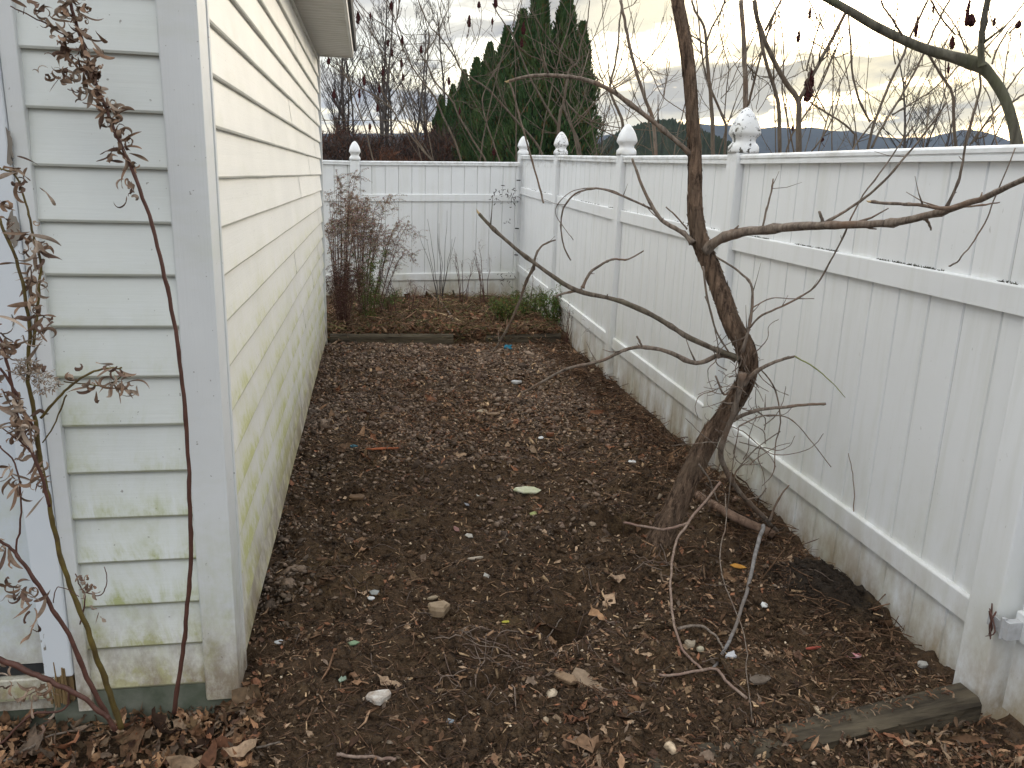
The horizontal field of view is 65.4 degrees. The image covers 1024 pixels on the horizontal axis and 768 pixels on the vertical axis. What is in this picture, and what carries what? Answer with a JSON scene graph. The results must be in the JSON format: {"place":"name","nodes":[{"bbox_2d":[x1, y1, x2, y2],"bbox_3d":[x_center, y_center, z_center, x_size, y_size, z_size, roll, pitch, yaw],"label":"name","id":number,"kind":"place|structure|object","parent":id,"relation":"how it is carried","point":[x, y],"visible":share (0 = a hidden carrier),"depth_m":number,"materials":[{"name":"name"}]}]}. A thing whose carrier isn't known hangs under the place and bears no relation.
{"place":"outdoors","nodes":[
{"label":"outdoors","id":0,"kind":"place"},
{"bbox_2d":[1,295,1023,767],"bbox_3d":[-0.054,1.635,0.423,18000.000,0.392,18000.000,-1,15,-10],"label":"ground","id":1,"kind":"structure","parent":0,"point":[1013,733],"depth_m":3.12,"materials":[{"name":"soil"}]},
{"bbox_2d":[0,200,50,506],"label":"dead goldenrod","id":2,"kind":"object","parent":1,"relation":"on","point":[19,424],"visible":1,"depth_m":1.89,"materials":[{"name":"plant"}]},
{"bbox_2d":[0,656,110,744],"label":"dead goldenrod","id":3,"kind":"object","parent":1,"relation":"on","point":[20,667],"visible":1,"depth_m":2.03,"materials":[{"name":"plant"}]},
{"bbox_2d":[0,445,117,731],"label":"dead goldenrod","id":4,"kind":"object","parent":1,"relation":"on","point":[24,593],"visible":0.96,"depth_m":1.99,"materials":[{"name":"plant"}]},
{"bbox_2d":[0,156,149,729],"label":"dead goldenrod","id":5,"kind":"object","parent":1,"relation":"on","point":[30,282],"visible":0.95,"depth_m":1.94,"materials":[{"name":"plant"}]},
{"bbox_2d":[10,0,193,714],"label":"dead goldenrod","id":6,"kind":"object","parent":1,"relation":"on","point":[91,71],"visible":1,"depth_m":1.88,"materials":[{"name":"plant"}]},
{"bbox_2d":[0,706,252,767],"bbox_3d":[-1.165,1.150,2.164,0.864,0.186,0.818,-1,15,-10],"label":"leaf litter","id":7,"kind":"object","parent":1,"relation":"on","point":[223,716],"visible":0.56,"depth_m":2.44,"materials":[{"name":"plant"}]},
{"bbox_2d":[0,674,269,767],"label":"leaf litter","id":8,"kind":"object","parent":1,"relation":"on","point":[222,747],"visible":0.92,"depth_m":2.38,"materials":[{"name":"plant"}]},
{"bbox_2d":[75,567,106,624],"bbox_3d":[-1.159,0.588,2.198,0.085,0.173,0.061,-1,15,-10],"label":"dead goldenrod","id":9,"kind":"object","parent":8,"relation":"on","point":[87,585],"visible":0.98,"depth_m":2.20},
{"bbox_2d":[0,0,355,731],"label":"vinyl sided house","id":10,"kind":"structure","parent":1,"relation":"on","point":[222,98],"depth_m":2.31,"materials":[{"name":"plastic"}]},
{"bbox_2d":[0,356,42,663],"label":"door","id":11,"kind":"structure","parent":10,"relation":"in","point":[12,631],"depth_m":2.31,"materials":[{"name":"white paint"}]},
{"bbox_2d":[256,401,343,614],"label":"gravel","id":12,"kind":"structure","parent":1,"relation":"on","point":[285,584],"depth_m":3.45,"materials":[{"name":"gravel"}]},
{"bbox_2d":[320,14,359,133],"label":"bare tree","id":13,"kind":"object","parent":1,"relation":"on","point":[329,106],"visible":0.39,"depth_m":48.59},
{"bbox_2d":[323,168,372,322],"bbox_3d":[-1.686,-1.387,8.210,0.539,1.644,0.591,-1,15,-10],"label":"dead aster","id":14,"kind":"object","parent":1,"relation":"on","point":[341,223],"visible":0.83,"depth_m":8.13,"materials":[{"name":"plant"}]},
{"bbox_2d":[326,257,373,324],"bbox_3d":[-1.665,-0.926,8.169,0.495,0.751,0.613,11,17,32],"label":"dead aster","id":15,"kind":"object","parent":1,"relation":"on","point":[348,284],"visible":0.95,"depth_m":8.12,"materials":[{"name":"plant"}]},
{"bbox_2d":[320,0,380,140],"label":"bare tree","id":16,"kind":"object","parent":1,"relation":"on","point":[343,96],"visible":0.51,"depth_m":46.06,"materials":[{"name":"plant"}]},
{"bbox_2d":[329,18,379,135],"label":"bare tree","id":17,"kind":"object","parent":1,"relation":"on","point":[352,95],"visible":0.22,"depth_m":52.82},
{"bbox_2d":[334,25,388,160],"bbox_3d":[-2.460,-3.579,12.195,1.160,4.171,0.339,-1,15,-10],"label":"sumac whip","id":18,"kind":"object","parent":1,"relation":"on","point":[360,116],"visible":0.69,"depth_m":12.04,"materials":[{"name":"brown plant"}]},
{"bbox_2d":[347,248,388,320],"bbox_3d":[-1.524,-1.029,8.449,0.440,0.829,0.334,2,14,0],"label":"green weed","id":19,"kind":"object","parent":1,"relation":"on","point":[370,277],"visible":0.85,"depth_m":8.46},
{"bbox_2d":[338,194,407,314],"bbox_3d":[-1.514,-1.365,8.666,0.772,1.383,0.550,-1,15,-10],"label":"dead aster","id":20,"kind":"object","parent":1,"relation":"on","point":[372,245],"visible":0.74,"depth_m":8.60,"materials":[{"name":"plant"}]},
{"bbox_2d":[344,0,405,142],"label":"bare tree","id":21,"kind":"object","parent":1,"relation":"on","point":[381,116],"visible":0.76,"depth_m":44.21,"materials":[{"name":"plant"}]},
{"bbox_2d":[322,0,432,160],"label":"sumac tree","id":22,"kind":"object","parent":1,"relation":"on","point":[357,17],"visible":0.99,"depth_m":11.32,"materials":[{"name":"brown plant"}]},
{"bbox_2d":[365,689,390,705],"bbox_3d":[-0.414,0.972,2.473,0.080,0.023,0.055,-1,15,-10],"label":"white rock","id":23,"kind":"object","parent":1,"relation":"on","point":[378,697],"visible":1,"depth_m":2.47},
{"bbox_2d":[350,0,422,143],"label":"bare tree","id":24,"kind":"object","parent":1,"relation":"on","point":[387,129],"visible":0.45,"depth_m":49.81,"materials":[{"name":"plant"}]},
{"bbox_2d":[353,0,424,160],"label":"sumac whip","id":25,"kind":"object","parent":1,"relation":"on","point":[396,80],"visible":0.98,"depth_m":11.42,"materials":[{"name":"brown plant"}]},
{"bbox_2d":[330,333,452,343],"bbox_3d":[-1.202,-0.439,8.014,1.220,0.142,0.105,-1,15,-10],"label":"landscape timber","id":26,"kind":"object","parent":1,"relation":"on","point":[424,338],"visible":0.61,"depth_m":7.97,"materials":[{"name":"wood"}]},
{"bbox_2d":[322,109,464,161],"bbox_3d":[-5.974,-10.558,38.078,8.427,4.315,12.811,-1,15,-10],"label":"brush","id":27,"kind":"object","parent":1,"relation":"on","point":[335,147],"visible":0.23,"depth_m":33.73,"materials":[{"name":"plant"}]},
{"bbox_2d":[362,3,424,144],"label":"bare tree","id":28,"kind":"object","parent":1,"relation":"on","point":[391,130],"visible":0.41,"depth_m":54.99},
{"bbox_2d":[361,145,438,160],"bbox_3d":[-4.233,-7.801,30.768,3.539,2.747,4.479,-1,15,-10],"label":"brush","id":29,"kind":"object","parent":1,"relation":"on","point":[390,155],"visible":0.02,"depth_m":29.61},
{"bbox_2d":[372,216,427,315],"bbox_3d":[-1.271,-1.315,8.985,0.648,1.147,0.400,4,15,7],"label":"dead aster","id":30,"kind":"object","parent":1,"relation":"on","point":[391,252],"visible":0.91,"depth_m":8.92,"materials":[{"name":"plant"}]},
{"bbox_2d":[374,0,438,147],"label":"bare tree","id":31,"kind":"object","parent":1,"relation":"on","point":[413,115],"visible":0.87,"depth_m":47.17,"materials":[{"name":"plant"}]},
{"bbox_2d":[356,0,463,161],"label":"sumac tree","id":32,"kind":"object","parent":1,"relation":"on","point":[401,40],"visible":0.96,"depth_m":11.54,"materials":[{"name":"brown plant"}]},
{"bbox_2d":[323,141,519,297],"bbox_3d":[-2.179,-2.088,10.607,4.572,2.197,0.147,-1,15,-10],"label":"vinyl fence","id":33,"kind":"object","parent":1,"relation":"on","point":[450,197],"visible":0.38,"depth_m":10.79,"materials":[{"name":"plastic"}]},
{"bbox_2d":[388,1,454,160],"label":"sumac whip","id":34,"kind":"object","parent":1,"relation":"on","point":[419,93],"visible":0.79,"depth_m":11.79,"materials":[{"name":"brown plant"}]},
{"bbox_2d":[397,0,455,156],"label":"bare tree","id":35,"kind":"object","parent":1,"relation":"on","point":[427,107],"visible":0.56,"depth_m":57.63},
{"bbox_2d":[418,219,454,298],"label":"dry stalks","id":36,"kind":"object","parent":1,"relation":"on","point":[440,283],"visible":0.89,"depth_m":10.47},
{"bbox_2d":[430,94,445,158],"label":"conical evergreen","id":37,"kind":"object","parent":1,"relation":"on","point":[438,116],"visible":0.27,"depth_m":49.10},
{"bbox_2d":[428,600,449,617],"bbox_3d":[-0.281,0.869,3.092,0.087,0.042,0.082,-1,15,-10],"label":"rock","id":38,"kind":"object","parent":1,"relation":"on","point":[439,609],"visible":1,"depth_m":3.07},
{"bbox_2d":[386,0,501,161],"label":"sumac tree","id":39,"kind":"object","parent":1,"relation":"on","point":[448,96],"visible":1,"depth_m":11.54,"materials":[{"name":"brown plant"}]},
{"bbox_2d":[415,0,477,116],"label":"bare tree","id":40,"kind":"object","parent":1,"relation":"on","point":[439,46],"visible":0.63,"depth_m":71.01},
{"bbox_2d":[327,289,566,343],"bbox_3d":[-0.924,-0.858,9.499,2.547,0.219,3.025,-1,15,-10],"label":"leaf litter","id":41,"kind":"object","parent":1,"relation":"on","point":[455,310],"visible":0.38,"depth_m":8.47,"materials":[{"name":"plant"}]},
{"bbox_2d":[439,83,456,159],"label":"conical evergreen","id":42,"kind":"object","parent":1,"relation":"on","point":[449,103],"visible":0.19,"depth_m":45.31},
{"bbox_2d":[446,69,468,161],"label":"conical evergreen","id":43,"kind":"object","parent":1,"relation":"on","point":[458,96],"visible":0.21,"depth_m":41.51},
{"bbox_2d":[377,0,542,154],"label":"sumac tree","id":44,"kind":"object","parent":1,"relation":"on","point":[495,97],"visible":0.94,"depth_m":11.57,"materials":[{"name":"brown plant"}]},
{"bbox_2d":[452,56,480,161],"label":"conical evergreen","id":45,"kind":"object","parent":1,"relation":"on","point":[475,70],"visible":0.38,"depth_m":37.79,"materials":[{"name":"plant"}]},
{"bbox_2d":[459,40,495,161],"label":"conical evergreen","id":46,"kind":"object","parent":1,"relation":"on","point":[479,89],"visible":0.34,"depth_m":34.49,"materials":[{"name":"plant"}]},
{"bbox_2d":[448,0,520,161],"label":"sumac whip","id":47,"kind":"object","parent":1,"relation":"on","point":[487,118],"visible":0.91,"depth_m":11.71,"materials":[{"name":"brown plant"}]},
{"bbox_2d":[454,23,518,161],"bbox_3d":[-0.398,-3.217,11.657,0.894,3.871,0.378,-1,15,-10],"label":"sumac tree","id":48,"kind":"object","parent":1,"relation":"on","point":[494,150],"visible":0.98,"depth_m":11.48,"materials":[{"name":"brown plant"}]},
{"bbox_2d":[471,25,511,161],"bbox_3d":[-0.356,-10.272,31.851,2.590,7.587,2.554,-4,16,-22],"label":"conical evergreen","id":49,"kind":"object","parent":1,"relation":"on","point":[492,122],"visible":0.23,"depth_m":31.19,"materials":[{"name":"plant"}]},
{"bbox_2d":[486,7,528,161],"bbox_3d":[0.268,-9.699,29.406,2.763,7.748,2.621,14,19,38],"label":"conical evergreen","id":50,"kind":"object","parent":1,"relation":"on","point":[508,70],"visible":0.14,"depth_m":28.80,"materials":[{"name":"plant"}]},
{"bbox_2d":[487,291,527,322],"bbox_3d":[-0.037,-0.797,8.775,0.472,0.414,0.483,-1,15,-10],"label":"green weed","id":51,"kind":"object","parent":1,"relation":"on","point":[501,309],"visible":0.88,"depth_m":8.75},
{"bbox_2d":[487,41,544,161],"bbox_3d":[-0.027,-3.501,12.857,1.011,3.843,0.269,-3,15,-18],"label":"sumac whip","id":52,"kind":"object","parent":1,"relation":"on","point":[505,104],"visible":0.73,"depth_m":12.60,"materials":[{"name":"brown plant"}]},
{"bbox_2d":[273,341,767,552],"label":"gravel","id":53,"kind":"structure","parent":1,"relation":"on","point":[478,376],"depth_m":5.81,"materials":[{"name":"gravel"}]},
{"bbox_2d":[486,333,560,342],"bbox_3d":[0.113,-0.460,8.274,0.781,0.141,0.104,0,15,-8],"label":"landscape timber","id":54,"kind":"object","parent":1,"relation":"on","point":[521,338],"visible":0.61,"depth_m":8.23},
{"bbox_2d":[503,284,547,318],"bbox_3d":[0.204,-0.947,9.253,0.627,0.457,0.522,-1,15,-10],"label":"green weed","id":55,"kind":"object","parent":1,"relation":"on","point":[525,308],"visible":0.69,"depth_m":9.19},
{"bbox_2d":[463,0,594,125],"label":"sumac tree","id":56,"kind":"object","parent":1,"relation":"on","point":[495,5],"visible":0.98,"depth_m":11.22,"materials":[{"name":"brown plant"}]},
{"bbox_2d":[501,0,560,161],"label":"conical evergreen","id":57,"kind":"object","parent":1,"relation":"on","point":[530,111],"visible":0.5,"depth_m":26.80,"materials":[{"name":"plant"}]},
{"bbox_2d":[505,0,583,154],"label":"sumac whip","id":58,"kind":"object","parent":1,"relation":"on","point":[545,119],"visible":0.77,"depth_m":12.97,"materials":[{"name":"brown plant"}]},
{"bbox_2d":[532,284,561,324],"bbox_3d":[0.472,-0.839,8.674,0.560,0.518,0.506,-1,15,-10],"label":"green weed","id":59,"kind":"object","parent":1,"relation":"on","point":[554,302],"visible":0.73,"depth_m":8.63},
{"bbox_2d":[497,0,621,134],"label":"sumac tree","id":60,"kind":"object","parent":1,"relation":"on","point":[560,110],"visible":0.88,"depth_m":11.29,"materials":[{"name":"brown plant"}]},
{"bbox_2d":[542,0,578,153],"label":"conical evergreen","id":61,"kind":"object","parent":1,"relation":"on","point":[561,13],"visible":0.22,"depth_m":26.89,"materials":[{"name":"plant"}]},
{"bbox_2d":[534,8,597,154],"bbox_3d":[0.596,-2.658,9.787,0.844,3.787,0.187,-1,15,-10],"label":"sumac whip","id":62,"kind":"object","parent":1,"relation":"on","point":[563,90],"visible":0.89,"depth_m":9.59,"materials":[{"name":"brown plant"}]},
{"bbox_2d":[549,19,606,155],"bbox_3d":[2.261,-8.626,27.085,2.329,6.920,2.362,8,16,23],"label":"conical evergreen","id":63,"kind":"object","parent":1,"relation":"on","point":[584,127],"visible":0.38,"depth_m":26.44,"materials":[{"name":"plant"}]},
{"bbox_2d":[222,342,937,766],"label":"pebbles","id":64,"kind":"object","parent":1,"relation":"on","point":[670,746],"visible":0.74,"depth_m":3.06,"materials":[{"name":"stone"}]},
{"bbox_2d":[572,667,602,692],"bbox_3d":[0.256,1.013,2.697,0.058,0.047,0.135,-9,18,-37],"label":"wood shard","id":65,"kind":"object","parent":1,"relation":"on","point":[579,674],"visible":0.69,"depth_m":2.71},
{"bbox_2d":[558,38,626,155],"bbox_3d":[0.895,-2.416,9.725,0.825,3.368,0.190,1,15,-4],"label":"sumac whip","id":66,"kind":"object","parent":1,"relation":"on","point":[586,98],"visible":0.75,"depth_m":9.47,"materials":[{"name":"brown plant"}]},
{"bbox_2d":[561,1,654,148],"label":"sumac whip","id":67,"kind":"object","parent":1,"relation":"on","point":[604,75],"visible":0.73,"depth_m":7.90,"materials":[{"name":"brown plant"}]},
{"bbox_2d":[214,342,1004,767],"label":"wood chips","id":68,"kind":"object","parent":1,"relation":"on","point":[564,742],"visible":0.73,"depth_m":2.99,"materials":[{"name":"wood"}]},
{"bbox_2d":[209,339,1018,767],"bbox_3d":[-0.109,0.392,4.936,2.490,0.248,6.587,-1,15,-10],"label":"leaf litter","id":69,"kind":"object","parent":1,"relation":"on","point":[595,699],"visible":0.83,"depth_m":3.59,"materials":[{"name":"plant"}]},
{"bbox_2d":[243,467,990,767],"bbox_3d":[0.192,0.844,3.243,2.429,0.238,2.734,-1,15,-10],"label":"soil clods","id":70,"kind":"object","parent":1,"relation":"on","point":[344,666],"visible":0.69,"depth_m":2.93,"materials":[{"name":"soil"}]},
{"bbox_2d":[570,0,666,153],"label":"sumac tree","id":71,"kind":"object","parent":1,"relation":"on","point":[616,106],"visible":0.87,"depth_m":8.55,"materials":[{"name":"brown plant"}]},
{"bbox_2d":[562,2,683,154],"bbox_3d":[1.431,-2.853,10.360,1.671,3.932,0.493,1,15,-3],"label":"sumac tree","id":72,"kind":"object","parent":1,"relation":"on","point":[576,136],"visible":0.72,"depth_m":10.04,"materials":[{"name":"brown plant"}]},
{"bbox_2d":[250,449,1009,767],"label":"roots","id":73,"kind":"object","parent":1,"relation":"on","point":[553,652],"visible":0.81,"depth_m":2.85,"materials":[{"name":"wood"}]},
{"bbox_2d":[618,0,673,154],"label":"sumac whip","id":74,"kind":"object","parent":1,"relation":"on","point":[643,78],"visible":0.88,"depth_m":6.49,"materials":[{"name":"brown plant"}]},
{"bbox_2d":[619,0,704,154],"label":"sumac tree","id":75,"kind":"object","parent":1,"relation":"on","point":[640,85],"visible":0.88,"depth_m":6.96,"materials":[{"name":"brown plant"}]},
{"bbox_2d":[669,481,720,668],"bbox_3d":[0.697,0.700,3.093,0.164,0.444,0.728,6,15,15],"label":"bent stick","id":76,"kind":"object","parent":1,"relation":"on","point":[671,570],"visible":1,"depth_m":3.09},
{"bbox_2d":[670,0,732,154],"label":"sumac tree","id":77,"kind":"object","parent":1,"relation":"on","point":[712,122],"visible":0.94,"depth_m":5.64,"materials":[{"name":"brown brown twig bark"}]},
{"bbox_2d":[659,667,747,699],"bbox_3d":[0.662,1.002,2.736,0.298,0.025,0.125,7,16,21],"label":"forked stick","id":78,"kind":"object","parent":1,"relation":"on","point":[707,669],"visible":1,"depth_m":2.73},
{"bbox_2d":[690,0,757,154],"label":"sumac tree","id":79,"kind":"object","parent":1,"relation":"on","point":[718,107],"visible":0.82,"depth_m":6.06,"materials":[{"name":"brown brown twig bark"}]},
{"bbox_2d":[694,490,775,538],"bbox_3d":[1.046,0.628,3.986,0.168,0.108,0.592,-6,17,-29],"label":"fallen log","id":80,"kind":"object","parent":1,"relation":"on","point":[741,520],"visible":0.66,"depth_m":3.81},
{"bbox_2d":[699,0,772,108],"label":"sumac tree","id":81,"kind":"object","parent":1,"relation":"on","point":[744,56],"visible":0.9,"depth_m":4.89,"materials":[{"name":"brown plant"}]},
{"bbox_2d":[529,324,947,704],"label":"twig litter","id":82,"kind":"object","parent":1,"relation":"on","point":[561,360],"visible":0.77,"depth_m":4.14,"materials":[{"name":"wood"}]},
{"bbox_2d":[713,524,764,666],"bbox_3d":[0.926,0.816,3.183,0.035,0.200,0.918,9,16,25],"label":"grey stick","id":83,"kind":"object","parent":1,"relation":"on","point":[753,562],"visible":0.94,"depth_m":3.23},
{"bbox_2d":[476,0,1023,550],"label":"shaggy barked tree","id":84,"kind":"object","parent":1,"relation":"on","point":[706,444],"visible":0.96,"depth_m":3.33,"materials":[{"name":"brown plant"}]},
{"bbox_2d":[719,493,752,719],"bbox_3d":[0.805,0.755,2.914,0.055,0.388,0.941,3,15,6],"label":"dark vine","id":85,"kind":"object","parent":84,"relation":"hanging from","point":[734,607],"visible":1,"depth_m":2.89,"materials":[{"name":"brown plant"}]},
{"bbox_2d":[483,714,1023,767],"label":"leaf litter","id":86,"kind":"object","parent":1,"relation":"on","point":[964,739],"visible":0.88,"depth_m":2.42,"materials":[{"name":"plant"}]},
{"bbox_2d":[738,0,796,152],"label":"sumac tree","id":87,"kind":"object","parent":1,"relation":"on","point":[769,76],"visible":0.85,"depth_m":4.55,"materials":[{"name":"brown brown twig bark"}]},
{"bbox_2d":[515,107,1023,719],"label":"vinyl fence","id":88,"kind":"object","parent":1,"relation":"on","point":[921,423],"visible":0.89,"depth_m":3.37,"materials":[{"name":"plastic"}]},
{"bbox_2d":[987,607,1023,724],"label":"vinyl gate","id":89,"kind":"structure","parent":88,"relation":"attached to","point":[1010,630],"depth_m":2.54,"materials":[{"name":"white plastic"}]},
{"bbox_2d":[744,0,807,152],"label":"sumac whip","id":90,"kind":"object","parent":1,"relation":"on","point":[776,74],"visible":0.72,"depth_m":4.84,"materials":[{"name":"brown plant"}]},
{"bbox_2d":[752,0,862,151],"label":"sumac tree","id":91,"kind":"object","parent":1,"relation":"on","point":[805,93],"visible":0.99,"depth_m":4.24,"materials":[{"name":"brown brown twig bark"}]},
{"bbox_2d":[770,10,854,152],"bbox_3d":[1.789,-0.911,5.151,0.577,2.800,0.127,-1,15,-10],"label":"sumac tree","id":92,"kind":"object","parent":1,"relation":"on","point":[793,130],"visible":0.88,"depth_m":4.90,"materials":[{"name":"brown brown twig bark"}]},
{"bbox_2d":[645,683,981,767],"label":"landscape timber","id":93,"kind":"object","parent":1,"relation":"on","point":[964,703],"visible":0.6,"depth_m":2.55,"materials":[{"name":"wood"}]},
{"bbox_2d":[683,675,954,760],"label":"bark crumbs","id":94,"kind":"object","parent":93,"relation":"on","point":[891,686],"visible":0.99,"depth_m":2.56,"materials":[{"name":"wood"}]},
{"bbox_2d":[803,52,863,151],"bbox_3d":[1.632,-0.537,4.358,0.469,2.464,0.099,0,15,-8],"label":"sumac tree","id":95,"kind":"object","parent":1,"relation":"on","point":[834,117],"visible":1,"depth_m":4.14,"materials":[{"name":"brown brown twig bark"}]},
{"bbox_2d":[810,6,858,149],"bbox_3d":[2.082,-1.025,5.255,0.514,2.987,0.120,1,14,-2],"label":"sumac whip","id":96,"kind":"object","parent":1,"relation":"on","point":[838,84],"visible":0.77,"depth_m":5.05,"materials":[{"name":"brown plant"}]},
{"bbox_2d":[804,8,864,150],"bbox_3d":[2.216,-1.220,5.769,0.512,3.116,0.129,2,14,0],"label":"sumac whip","id":97,"kind":"object","parent":1,"relation":"on","point":[832,121],"visible":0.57,"depth_m":5.58,"materials":[{"name":"brown plant"}]},
{"bbox_2d":[832,0,949,149],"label":"sumac tree","id":98,"kind":"object","parent":1,"relation":"on","point":[915,32],"visible":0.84,"depth_m":4.10,"materials":[{"name":"brown brown twig bark"}]},
{"bbox_2d":[864,16,963,147],"bbox_3d":[19.790,-13.243,40.200,4.355,10.434,3.573,7,15,18],"label":"bare tree","id":99,"kind":"object","parent":1,"relation":"on","point":[904,144],"visible":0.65,"depth_m":39.84,"materials":[{"name":"plant"}]},
{"bbox_2d":[864,0,971,148],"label":"sumac whip","id":100,"kind":"object","parent":1,"relation":"on","point":[931,68],"visible":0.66,"depth_m":4.63,"materials":[{"name":"brown plant"}]},
{"bbox_2d":[822,0,1023,144],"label":"leaning tree","id":101,"kind":"object","parent":1,"relation":"on","point":[980,65],"visible":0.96,"depth_m":2.91,"materials":[{"name":"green plant"}]},
{"bbox_2d":[931,53,978,146],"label":"bare tree","id":102,"kind":"object","parent":1,"relation":"on","point":[957,114],"visible":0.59,"depth_m":46.63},
{"bbox_2d":[928,0,1009,146],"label":"sumac tree","id":103,"kind":"object","parent":1,"relation":"on","point":[970,20],"visible":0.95,"depth_m":3.35,"materials":[{"name":"brown plant"}]},
{"bbox_2d":[918,9,1023,147],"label":"sumac tree","id":104,"kind":"object","parent":1,"relation":"on","point":[1016,26],"visible":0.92,"depth_m":3.29,"materials":[{"name":"brown plant"}]},
{"bbox_2d":[598,118,730,155],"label":"hills","id":105,"kind":"structure","parent":0,"point":[671,125],"depth_m":322.44,"materials":[{"name":"plant"}]},
{"bbox_2d":[323,124,1009,159],"bbox_3d":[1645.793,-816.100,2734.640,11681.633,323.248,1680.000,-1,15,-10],"label":"hills","id":106,"kind":"structure","parent":0,"point":[768,133],"depth_m":2215.08,"materials":[{"name":"grey"}]},
{"bbox_2d":[316,0,1023,140],"label":"sky","id":107,"kind":"structure","parent":0,"point":[650,14],"materials":[{"name":"white"}]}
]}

